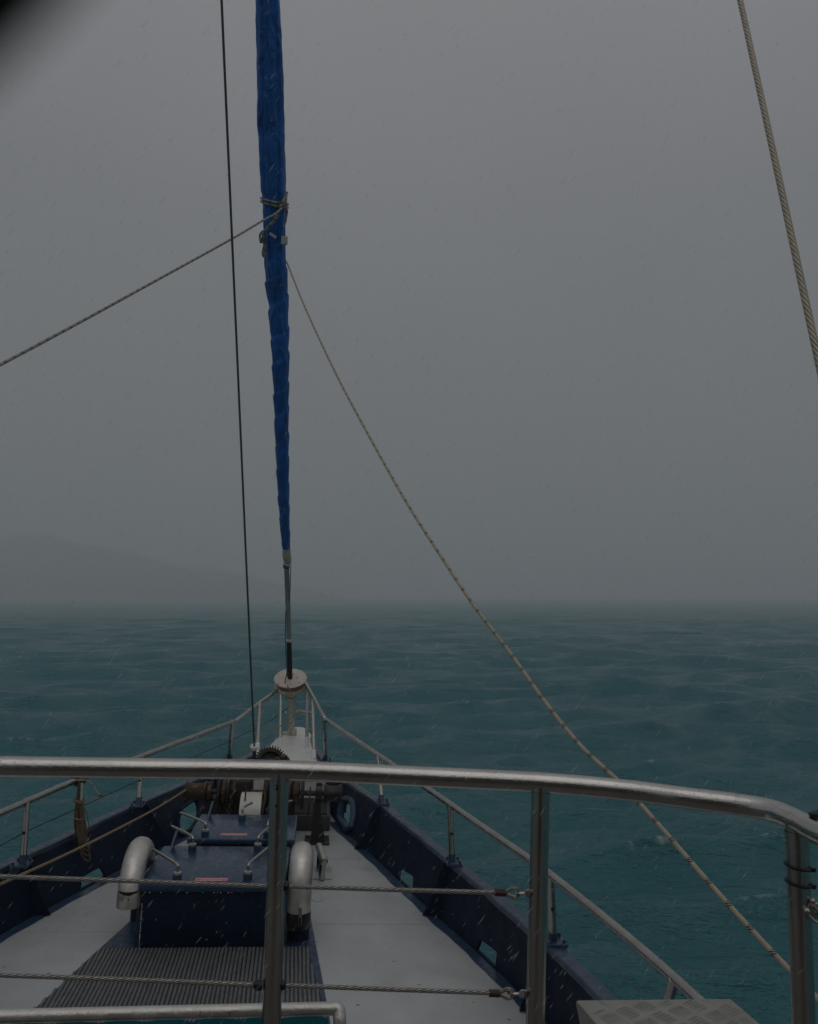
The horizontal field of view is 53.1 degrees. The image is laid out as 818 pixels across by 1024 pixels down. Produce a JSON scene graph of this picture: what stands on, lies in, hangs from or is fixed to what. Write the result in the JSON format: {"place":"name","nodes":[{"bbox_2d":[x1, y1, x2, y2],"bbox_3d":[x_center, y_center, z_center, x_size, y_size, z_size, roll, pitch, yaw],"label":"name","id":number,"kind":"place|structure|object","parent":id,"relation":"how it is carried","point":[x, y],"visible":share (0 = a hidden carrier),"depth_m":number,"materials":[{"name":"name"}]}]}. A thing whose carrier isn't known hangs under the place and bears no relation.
{"place":"outdoors","nodes":[
{"label":"outdoors","id":0,"kind":"place"},
{"bbox_2d":[0,534,357,599],"bbox_3d":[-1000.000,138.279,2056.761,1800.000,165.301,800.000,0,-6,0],"label":"hill island","id":1,"kind":"structure","parent":0,"point":[42,567],"depth_m":1804.17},
{"bbox_2d":[266,798,326,813],"bbox_3d":[-1.544,3.405,9.502,1.180,0.015,0.714,3,-6,-6],"label":"rubber mat","id":2,"kind":"object","parent":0,"point":[298,810],"visible":0.19,"depth_m":9.41,"materials":[{"name":"grey rubber"}]},
{"bbox_2d":[0,599,817,1023],"bbox_3d":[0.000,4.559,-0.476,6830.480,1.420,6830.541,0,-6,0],"label":"sea","id":3,"kind":"structure","parent":0,"point":[708,693],"depth_m":30.89,"materials":[{"name":"liquid"}]},
{"bbox_2d":[0,727,547,1023],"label":"boat","id":4,"kind":"object","parent":3,"relation":"on","point":[380,939],"visible":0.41,"depth_m":6.09,"materials":[{"name":"grey paint"}]},
{"bbox_2d":[0,0,66,67],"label":"hood brim","id":5,"kind":"object","parent":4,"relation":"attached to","point":[23,23],"visible":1,"depth_m":0.04,"materials":[{"name":"black fabric"}]},
{"bbox_2d":[116,836,155,945],"bbox_3d":[-2.066,2.861,6.272,0.224,0.696,0.739,3,-6,-6],"label":"vent pipe","id":6,"kind":"object","parent":4,"relation":"on","point":[139,859],"visible":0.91,"depth_m":6.03,"materials":[{"name":"metal"}]},
{"bbox_2d":[0,742,272,934],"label":"bulwark","id":7,"kind":"object","parent":4,"relation":"on","point":[21,901],"visible":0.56,"depth_m":7.30,"materials":[{"name":"blue paint"}]},
{"bbox_2d":[0,689,288,874],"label":"guard rail","id":8,"kind":"object","parent":7,"relation":"on","point":[21,862],"visible":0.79,"depth_m":8.18,"materials":[{"name":"metal"}]},
{"bbox_2d":[71,778,103,861],"bbox_3d":[-2.852,2.696,7.223,0.312,0.741,0.219,-1,-6,10],"label":"rope hank","id":9,"kind":"object","parent":8,"relation":"hanging from","point":[80,826],"visible":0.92,"depth_m":7.17,"materials":[{"name":"brown fabric"}]},
{"bbox_2d":[0,1001,345,1023],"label":"metal rail","id":10,"kind":"object","parent":4,"relation":"on","point":[302,1012],"visible":1,"depth_m":2.63,"materials":[{"name":"metal"}]},
{"bbox_2d":[34,946,325,1023],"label":"rubber mat","id":11,"kind":"object","parent":4,"relation":"on","point":[241,964],"visible":0.65,"depth_m":5.53,"materials":[{"name":"grey rubber"}]},
{"bbox_2d":[139,825,289,948],"bbox_3d":[-1.565,2.967,6.613,1.154,0.601,1.223,3,-6,-6],"label":"deck hatch","id":12,"kind":"object","parent":4,"relation":"on","point":[178,916],"visible":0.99,"depth_m":6.05,"materials":[{"name":"blue paint"}]},
{"bbox_2d":[180,800,297,892],"bbox_3d":[-1.593,3.075,7.616,1.069,0.601,0.975,3,-6,-6],"label":"deck hatch","id":13,"kind":"object","parent":4,"relation":"on","point":[242,829],"visible":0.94,"depth_m":7.40,"materials":[{"name":"blue paint"}]},
{"bbox_2d":[220,0,258,758],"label":"wire stay","id":14,"kind":"object","parent":4,"relation":"attached to","point":[254,746],"visible":0.88,"depth_m":8.32,"materials":[{"name":"black metal"}]},
{"bbox_2d":[184,745,341,844],"bbox_3d":[-1.605,3.095,9.263,1.654,0.922,1.590,3,-6,-6],"label":"windlass","id":15,"kind":"object","parent":4,"relation":"on","point":[232,796],"visible":0.47,"depth_m":8.69,"materials":[{"name":"metal"}]},
{"bbox_2d":[0,789,185,885],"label":"mooring rope","id":16,"kind":"object","parent":15,"relation":"attached to","point":[71,851],"visible":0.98,"depth_m":5.95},
{"bbox_2d":[255,0,306,735],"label":"furled sail","id":17,"kind":"object","parent":4,"relation":"on","point":[270,112],"visible":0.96,"depth_m":9.45,"materials":[{"name":"blue fabric"}]},
{"bbox_2d":[233,685,299,758],"bbox_3d":[-2.123,2.832,10.624,0.172,0.941,2.308,-3,-7,25],"label":"furling line","id":18,"kind":"object","parent":17,"relation":"attached to","point":[277,727],"visible":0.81,"depth_m":11.27,"materials":[{"name":"beige fabric"}]},
{"bbox_2d":[259,191,288,257],"bbox_3d":[-1.536,-3.271,9.272,0.332,0.686,0.359,3,-6,-6],"label":"lashing rope","id":19,"kind":"object","parent":17,"relation":"attached to","point":[283,203],"visible":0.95,"depth_m":9.21,"materials":[{"name":"white fabric"}]},
{"bbox_2d":[0,208,281,366],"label":"sheet rope","id":20,"kind":"object","parent":19,"relation":"hanging from","point":[112,304],"visible":0.99,"depth_m":6.73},
{"bbox_2d":[286,260,817,1002],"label":"sheet rope","id":21,"kind":"object","parent":17,"relation":"hanging from","point":[676,846],"visible":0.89,"depth_m":3.71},
{"bbox_2d":[286,841,313,941],"bbox_3d":[-0.841,2.914,6.317,0.187,0.695,0.564,3,-6,-6],"label":"vent pipe","id":22,"kind":"object","parent":4,"relation":"on","point":[298,914],"visible":0.96,"depth_m":6.11,"materials":[{"name":"metal"}]},
{"bbox_2d":[311,895,324,900],"bbox_3d":[-0.799,3.352,7.102,0.132,0.007,0.132,3,-6,-6],"label":"deck filler cap","id":23,"kind":"object","parent":4,"relation":"on","point":[317,898],"visible":0.88,"depth_m":7.09,"materials":[{"name":"grey paint"}]},
{"bbox_2d":[313,843,330,879],"bbox_3d":[-0.827,3.301,7.706,0.200,0.236,0.501,3,-6,-6],"label":"bollard","id":24,"kind":"object","parent":4,"relation":"on","point":[321,870],"visible":0.82,"depth_m":7.63,"materials":[{"name":"white metal"}]},
{"bbox_2d":[0,756,817,1023],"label":"deck railing","id":25,"kind":"object","parent":4,"relation":"on","point":[800,829],"visible":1,"depth_m":2.51,"materials":[{"name":"metal"}]},
{"bbox_2d":[783,859,815,872],"bbox_3d":[1.048,0.952,2.203,0.072,0.017,0.073,3,-6,-6],"label":"cable tie","id":26,"kind":"object","parent":25,"relation":"attached to","point":[812,869],"visible":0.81,"depth_m":2.17,"materials":[{"name":"black plastic"}]},
{"bbox_2d":[784,876,816,888],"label":"cable tie","id":27,"kind":"object","parent":25,"relation":"attached to","point":[812,886],"visible":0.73,"depth_m":2.17,"materials":[{"name":"black plastic"}]},
{"bbox_2d":[808,810,817,843],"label":"cable tie","id":28,"kind":"object","parent":25,"relation":"attached to","point":[812,814],"visible":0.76,"depth_m":2.13,"materials":[{"name":"black plastic"}]},
{"bbox_2d":[310,739,617,1023],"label":"bulwark","id":29,"kind":"object","parent":4,"relation":"on","point":[393,841],"visible":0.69,"depth_m":6.46,"materials":[{"name":"blue paint"}]},
{"bbox_2d":[304,681,704,999],"bbox_3d":[0.026,2.528,7.590,0.408,1.107,9.165,2,-6,-19],"label":"guard rail","id":30,"kind":"object","parent":29,"relation":"on","point":[675,982],"visible":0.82,"depth_m":5.25,"materials":[{"name":"metal"}]},
{"bbox_2d":[284,710,310,715],"bbox_3d":[-1.569,2.867,11.691,0.424,0.073,0.100,3,-6,-6],"label":"pulpit chain","id":31,"kind":"object","parent":30,"relation":"hanging from","point":[300,712],"visible":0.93,"depth_m":11.69,"materials":[{"name":"grey metal"}]},
{"bbox_2d":[576,999,758,1023],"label":"step box","id":32,"kind":"object","parent":4,"relation":"on","point":[703,1011],"visible":1,"depth_m":2.77,"materials":[{"name":"metal"}]},
{"bbox_2d":[0,0,817,598],"label":"sky","id":33,"kind":"structure","parent":0,"point":[539,250],"materials":[{"name":"grey"}]},
{"bbox_2d":[737,0,817,375],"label":"shroud","id":34,"kind":"object","parent":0,"point":[808,315],"visible":1,"depth_m":2.41,"materials":[{"name":"metal"}]}
]}

